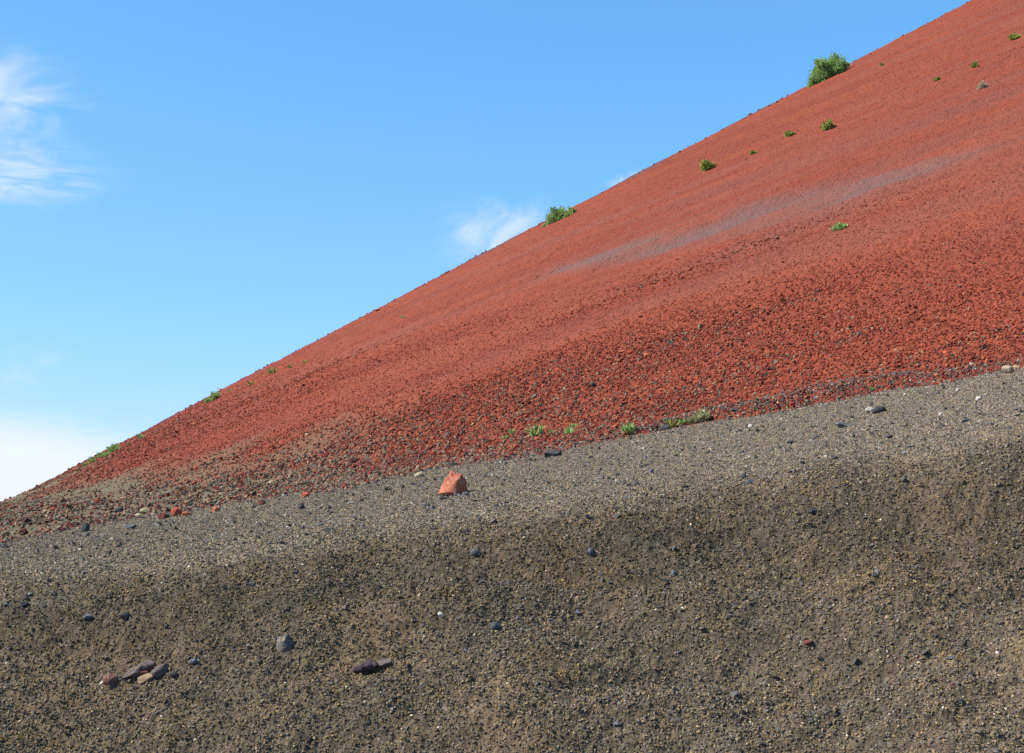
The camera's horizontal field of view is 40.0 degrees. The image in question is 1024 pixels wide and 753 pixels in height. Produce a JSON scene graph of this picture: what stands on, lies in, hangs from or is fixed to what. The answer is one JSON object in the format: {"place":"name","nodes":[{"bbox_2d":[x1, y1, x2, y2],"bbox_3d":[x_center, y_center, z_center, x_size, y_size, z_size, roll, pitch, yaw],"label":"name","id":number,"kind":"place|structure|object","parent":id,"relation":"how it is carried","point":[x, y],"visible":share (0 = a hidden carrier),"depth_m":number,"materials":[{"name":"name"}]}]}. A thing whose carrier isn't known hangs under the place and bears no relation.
{"place":"outdoors","nodes":[
{"label":"outdoors","id":0,"kind":"place"},
{"bbox_2d":[0,0,969,500],"label":"sky","id":1,"kind":"structure","parent":0,"point":[195,195],"materials":[{"name":"blue"}]},
{"bbox_2d":[0,357,1023,752],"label":"gravel bank","id":2,"kind":"structure","parent":0,"point":[632,600],"depth_m":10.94,"materials":[{"name":"grey gravel"}]},
{"bbox_2d":[19,601,28,606],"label":"stone","id":3,"kind":"object","parent":2,"relation":"on","point":[24,603],"visible":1,"depth_m":11.86,"materials":[{"name":"grey stone"}]},
{"bbox_2d":[81,522,89,531],"bbox_3d":[-5.093,1.807,16.780,0.101,0.136,0.070,7,-8,-3],"label":"stone","id":4,"kind":"object","parent":2,"relation":"on","point":[85,526],"visible":0.84,"depth_m":16.76,"materials":[{"name":"grey stone"}]},
{"bbox_2d":[82,614,92,619],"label":"stone","id":5,"kind":"object","parent":2,"relation":"on","point":[87,616],"visible":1,"depth_m":11.61,"materials":[{"name":"grey stone"}]},
{"bbox_2d":[102,674,118,684],"bbox_3d":[-3.081,2.344,10.845,0.146,0.108,0.081,2,-7,-17],"label":"lava piece","id":6,"kind":"object","parent":2,"relation":"on","point":[107,679],"visible":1,"depth_m":10.82,"materials":[{"name":"stone"}]},
{"bbox_2d":[114,507,123,512],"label":"stone","id":7,"kind":"object","parent":2,"relation":"on","point":[119,509],"visible":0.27,"depth_m":20.47,"materials":[{"name":"grey stone"}]},
{"bbox_2d":[120,612,130,619],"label":"stone","id":8,"kind":"object","parent":2,"relation":"on","point":[125,615],"visible":1,"depth_m":11.54,"materials":[{"name":"grey stone"}]},
{"bbox_2d":[124,524,137,528],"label":"stone","id":9,"kind":"object","parent":2,"relation":"on","point":[130,526],"visible":0.84,"depth_m":16.62,"materials":[{"name":"grey stone"}]},
{"bbox_2d":[122,667,140,678],"bbox_3d":[-2.952,2.306,10.906,0.192,0.089,0.075,-19,2,-27],"label":"lava piece","id":10,"kind":"object","parent":2,"relation":"on","point":[132,672],"visible":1,"depth_m":10.89,"materials":[{"name":"grey stone"}]},
{"bbox_2d":[140,670,149,674],"bbox_3d":[-2.844,2.295,10.914,0.079,0.046,0.056,0,-7,-2],"label":"lava piece","id":11,"kind":"object","parent":2,"relation":"on","point":[142,672],"visible":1,"depth_m":10.89,"materials":[{"name":"red stone"}]},
{"bbox_2d":[137,673,153,683],"bbox_3d":[-2.813,2.327,10.854,0.158,0.071,0.113,-19,-3,-13],"label":"lava piece","id":12,"kind":"object","parent":2,"relation":"on","point":[144,678],"visible":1,"depth_m":10.81,"materials":[{"name":"beige stone"}]},
{"bbox_2d":[136,659,155,669],"bbox_3d":[-2.842,2.256,10.957,0.175,0.089,0.094,-19,3,-29],"label":"lava piece","id":13,"kind":"object","parent":2,"relation":"on","point":[147,665],"visible":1,"depth_m":10.92,"materials":[{"name":"grey stone"}]},
{"bbox_2d":[151,664,168,677],"bbox_3d":[-2.714,2.280,10.878,0.176,0.101,0.084,-21,9,-43],"label":"lava piece","id":14,"kind":"object","parent":2,"relation":"on","point":[158,671],"visible":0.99,"depth_m":10.84,"materials":[{"name":"grey stone"}]},
{"bbox_2d":[158,513,169,518],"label":"stone","id":15,"kind":"object","parent":2,"relation":"on","point":[163,515],"visible":0.88,"depth_m":17.50,"materials":[{"name":"red stone"}]},
{"bbox_2d":[168,672,178,677],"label":"stone","id":16,"kind":"object","parent":2,"relation":"on","point":[173,674],"visible":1,"depth_m":10.77,"materials":[{"name":"grey stone"}]},
{"bbox_2d":[171,507,182,515],"bbox_3d":[-4.235,1.718,17.791,0.157,0.138,0.104,4,-8,-27],"label":"stone","id":17,"kind":"object","parent":2,"relation":"on","point":[175,511],"visible":0.84,"depth_m":17.76,"materials":[{"name":"red stone"}]},
{"bbox_2d":[182,511,190,515],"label":"stone","id":18,"kind":"object","parent":2,"relation":"on","point":[185,513],"visible":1,"depth_m":17.50,"materials":[{"name":"stone"}]},
{"bbox_2d":[189,658,197,664],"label":"stone","id":19,"kind":"object","parent":2,"relation":"on","point":[193,661],"visible":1,"depth_m":10.83,"materials":[{"name":"grey stone"}]},
{"bbox_2d":[212,506,219,511],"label":"stone","id":20,"kind":"object","parent":2,"relation":"on","point":[215,508],"visible":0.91,"depth_m":17.61,"materials":[{"name":"orange stone"}]},
{"bbox_2d":[257,500,264,504],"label":"stone","id":21,"kind":"object","parent":2,"relation":"on","point":[260,502],"visible":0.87,"depth_m":17.81,"materials":[{"name":"red stone"}]},
{"bbox_2d":[276,634,291,651],"bbox_3d":[-1.761,2.062,10.869,0.144,0.139,0.106,-11,-10,19],"label":"stone","id":22,"kind":"object","parent":2,"relation":"on","point":[284,643],"visible":1,"depth_m":10.83,"materials":[{"name":"grey stone"}]},
{"bbox_2d":[297,502,304,508],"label":"stone","id":23,"kind":"object","parent":2,"relation":"on","point":[301,505],"visible":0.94,"depth_m":16.03,"materials":[{"name":"grey stone"}]},
{"bbox_2d":[352,660,377,673],"bbox_3d":[-1.110,2.203,10.653,0.215,0.094,0.128,-10,-5,-13],"label":"rock","id":24,"kind":"object","parent":2,"relation":"on","point":[367,666],"visible":1,"depth_m":10.60,"materials":[{"name":"purple stone"}]},
{"bbox_2d":[377,659,391,666],"bbox_3d":[-0.974,2.178,10.691,0.123,0.058,0.087,-1,-7,8],"label":"lava crust","id":25,"kind":"object","parent":2,"relation":"on","point":[383,662],"visible":1,"depth_m":10.66},
{"bbox_2d":[414,472,423,476],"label":"stone","id":26,"kind":"object","parent":2,"relation":"on","point":[418,474],"visible":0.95,"depth_m":19.11,"materials":[{"name":"beige stone"}]},
{"bbox_2d":[438,471,468,494],"bbox_3d":[-0.645,1.166,15.294,0.251,0.279,0.348,-5,-9,37],"label":"boulder","id":27,"kind":"object","parent":2,"relation":"on","point":[453,482],"visible":0.84,"depth_m":15.20,"materials":[{"name":"stone"}]},
{"bbox_2d":[470,548,480,555],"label":"stone","id":28,"kind":"object","parent":2,"relation":"on","point":[474,552],"visible":1,"depth_m":11.98,"materials":[{"name":"grey stone"}]},
{"bbox_2d":[490,622,500,629],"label":"stone","id":29,"kind":"object","parent":2,"relation":"on","point":[495,625],"visible":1,"depth_m":10.98,"materials":[{"name":"grey stone"}]},
{"bbox_2d":[544,450,561,456],"bbox_3d":[0.559,1.057,19.152,0.273,0.113,0.157,-10,-10,19],"label":"stone","id":30,"kind":"object","parent":2,"relation":"on","point":[552,453],"visible":0.88,"depth_m":19.10,"materials":[{"name":"grey stone"}]},
{"bbox_2d":[586,548,593,555],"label":"stone","id":31,"kind":"object","parent":2,"relation":"on","point":[590,552],"visible":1,"depth_m":11.89,"materials":[{"name":"grey stone"}]},
{"bbox_2d":[658,425,670,430],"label":"stone","id":32,"kind":"object","parent":2,"relation":"on","point":[663,427],"visible":0.82,"depth_m":20.15,"materials":[{"name":"grey stone"}]},
{"bbox_2d":[687,415,698,424],"bbox_3d":[2.597,0.640,20.206,0.212,0.180,0.220,1,-7,-11],"label":"shrub","id":33,"kind":"object","parent":2,"relation":"on","point":[691,420],"visible":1,"depth_m":20.15,"materials":[{"name":"green plant"}]},
{"bbox_2d":[692,407,710,422],"bbox_3d":[2.745,0.579,20.217,0.314,0.277,0.302,0,-7,-4],"label":"shrub","id":34,"kind":"object","parent":2,"relation":"on","point":[702,415],"visible":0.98,"depth_m":20.16,"materials":[{"name":"green plant"}]},
{"bbox_2d":[745,479,755,483],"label":"stone","id":35,"kind":"object","parent":2,"relation":"on","point":[749,481],"visible":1,"depth_m":12.49,"materials":[{"name":"grey stone"}]},
{"bbox_2d":[803,640,812,644],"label":"stone","id":36,"kind":"object","parent":2,"relation":"on","point":[807,642],"visible":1,"depth_m":10.57,"materials":[{"name":"red stone"}]},
{"bbox_2d":[807,507,816,513],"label":"stone","id":37,"kind":"object","parent":2,"relation":"on","point":[811,510],"visible":1,"depth_m":11.92,"materials":[{"name":"grey stone"}]},
{"bbox_2d":[835,422,852,426],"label":"stone","id":38,"kind":"object","parent":2,"relation":"on","point":[840,424],"visible":0.85,"depth_m":15.31,"materials":[{"name":"grey stone"}]},
{"bbox_2d":[872,406,885,413],"bbox_3d":[4.234,0.389,16.224,0.170,0.102,0.107,-7,-5,-14],"label":"stone","id":39,"kind":"object","parent":2,"relation":"on","point":[877,409],"visible":0.92,"depth_m":16.19,"materials":[{"name":"grey stone"}]},
{"bbox_2d":[1001,365,1014,372],"bbox_3d":[6.126,-0.082,17.370,0.164,0.118,0.132,7,-10,-43],"label":"stone","id":40,"kind":"object","parent":2,"relation":"on","point":[1007,369],"visible":0.96,"depth_m":17.33,"materials":[{"name":"beige stone"}]},
{"bbox_2d":[0,0,1023,538],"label":"red hillside","id":41,"kind":"structure","parent":0,"point":[596,246],"depth_m":32.25,"materials":[{"name":"red gravel"}]},
{"bbox_2d":[88,455,96,462],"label":"weed tuft","id":42,"kind":"object","parent":41,"relation":"on","point":[91,460],"visible":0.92,"depth_m":41.56,"materials":[{"name":"green plant"}]},
{"bbox_2d":[106,443,120,452],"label":"shrub","id":43,"kind":"object","parent":41,"relation":"on","point":[112,447],"visible":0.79,"depth_m":43.40,"materials":[{"name":"green plant"}]},
{"bbox_2d":[209,388,220,400],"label":"shrub","id":44,"kind":"object","parent":41,"relation":"on","point":[214,396],"visible":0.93,"depth_m":42.89,"materials":[{"name":"green plant"}]},
{"bbox_2d":[267,366,277,373],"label":"weed tuft","id":45,"kind":"object","parent":41,"relation":"on","point":[270,370],"visible":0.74,"depth_m":42.16,"materials":[{"name":"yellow plant"}]},
{"bbox_2d":[507,428,515,433],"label":"weed tuft","id":46,"kind":"object","parent":41,"relation":"on","point":[510,431],"visible":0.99,"depth_m":22.89,"materials":[{"name":"green plant"}]},
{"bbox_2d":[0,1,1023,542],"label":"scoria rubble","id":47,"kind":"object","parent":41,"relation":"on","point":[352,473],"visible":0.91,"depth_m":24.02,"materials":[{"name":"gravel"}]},
{"bbox_2d":[527,422,542,435],"bbox_3d":[0.381,0.854,22.212,0.324,0.261,0.340,-6,-9,40],"label":"weed tuft","id":48,"kind":"object","parent":41,"relation":"on","point":[540,430],"visible":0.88,"depth_m":22.15,"materials":[{"name":"green plant"}]},
{"bbox_2d":[540,205,576,227],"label":"bush","id":49,"kind":"object","parent":41,"relation":"on","point":[555,214],"visible":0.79,"depth_m":48.08,"materials":[{"name":"green plant"}]},
{"bbox_2d":[564,426,573,433],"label":"weed tuft","id":50,"kind":"object","parent":41,"relation":"on","point":[570,430],"visible":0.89,"depth_m":21.50,"materials":[{"name":"green plant"}]},
{"bbox_2d":[620,422,636,432],"bbox_3d":[1.702,0.732,20.403,0.286,0.201,0.260,0,-7,3],"label":"weed tuft","id":51,"kind":"object","parent":41,"relation":"on","point":[629,427],"visible":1,"depth_m":20.35,"materials":[{"name":"green plant"}]},
{"bbox_2d":[664,418,679,427],"bbox_3d":[2.302,0.660,20.218,0.232,0.190,0.262,2,-7,-19],"label":"weed tuft","id":52,"kind":"object","parent":41,"relation":"on","point":[673,424],"visible":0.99,"depth_m":20.17,"materials":[{"name":"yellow plant"}]},
{"bbox_2d":[698,159,716,171],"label":"shrub","id":53,"kind":"object","parent":41,"relation":"on","point":[707,165],"visible":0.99,"depth_m":41.52,"materials":[{"name":"green plant"}]},
{"bbox_2d":[784,130,795,136],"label":"shrub","id":54,"kind":"object","parent":41,"relation":"on","point":[789,133],"visible":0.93,"depth_m":41.29,"materials":[{"name":"green plant"}]},
{"bbox_2d":[820,119,833,130],"bbox_3d":[8.971,-7.114,40.022,0.554,0.434,0.424,7,-10,-44],"label":"shrub","id":55,"kind":"object","parent":41,"relation":"on","point":[828,125],"visible":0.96,"depth_m":39.93,"materials":[{"name":"green plant"}]},
{"bbox_2d":[805,51,850,87],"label":"bush","id":56,"kind":"object","parent":41,"relation":"on","point":[824,69],"visible":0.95,"depth_m":55.05,"materials":[{"name":"green plant"}]},
{"bbox_2d":[829,221,847,231],"bbox_3d":[6.506,-2.968,27.892,0.421,0.298,0.325,-5,-9,37],"label":"shrub","id":57,"kind":"object","parent":41,"relation":"on","point":[837,226],"visible":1,"depth_m":27.83,"materials":[{"name":"green plant"}]},
{"bbox_2d":[970,61,977,67],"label":"shrub","id":58,"kind":"object","parent":41,"relation":"on","point":[973,65],"visible":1,"depth_m":39.71,"materials":[{"name":"green plant"}]},
{"bbox_2d":[976,80,987,89],"bbox_3d":[12.220,-7.569,36.578,0.307,0.298,0.222,-2,-7,15],"label":"shrub","id":59,"kind":"object","parent":41,"relation":"on","point":[982,85],"visible":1,"depth_m":36.55,"materials":[{"name":"beige plant"}]},
{"bbox_2d":[1007,32,1021,39],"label":"shrub","id":60,"kind":"object","parent":41,"relation":"on","point":[1014,36],"visible":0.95,"depth_m":42.35,"materials":[{"name":"green plant"}]}
]}

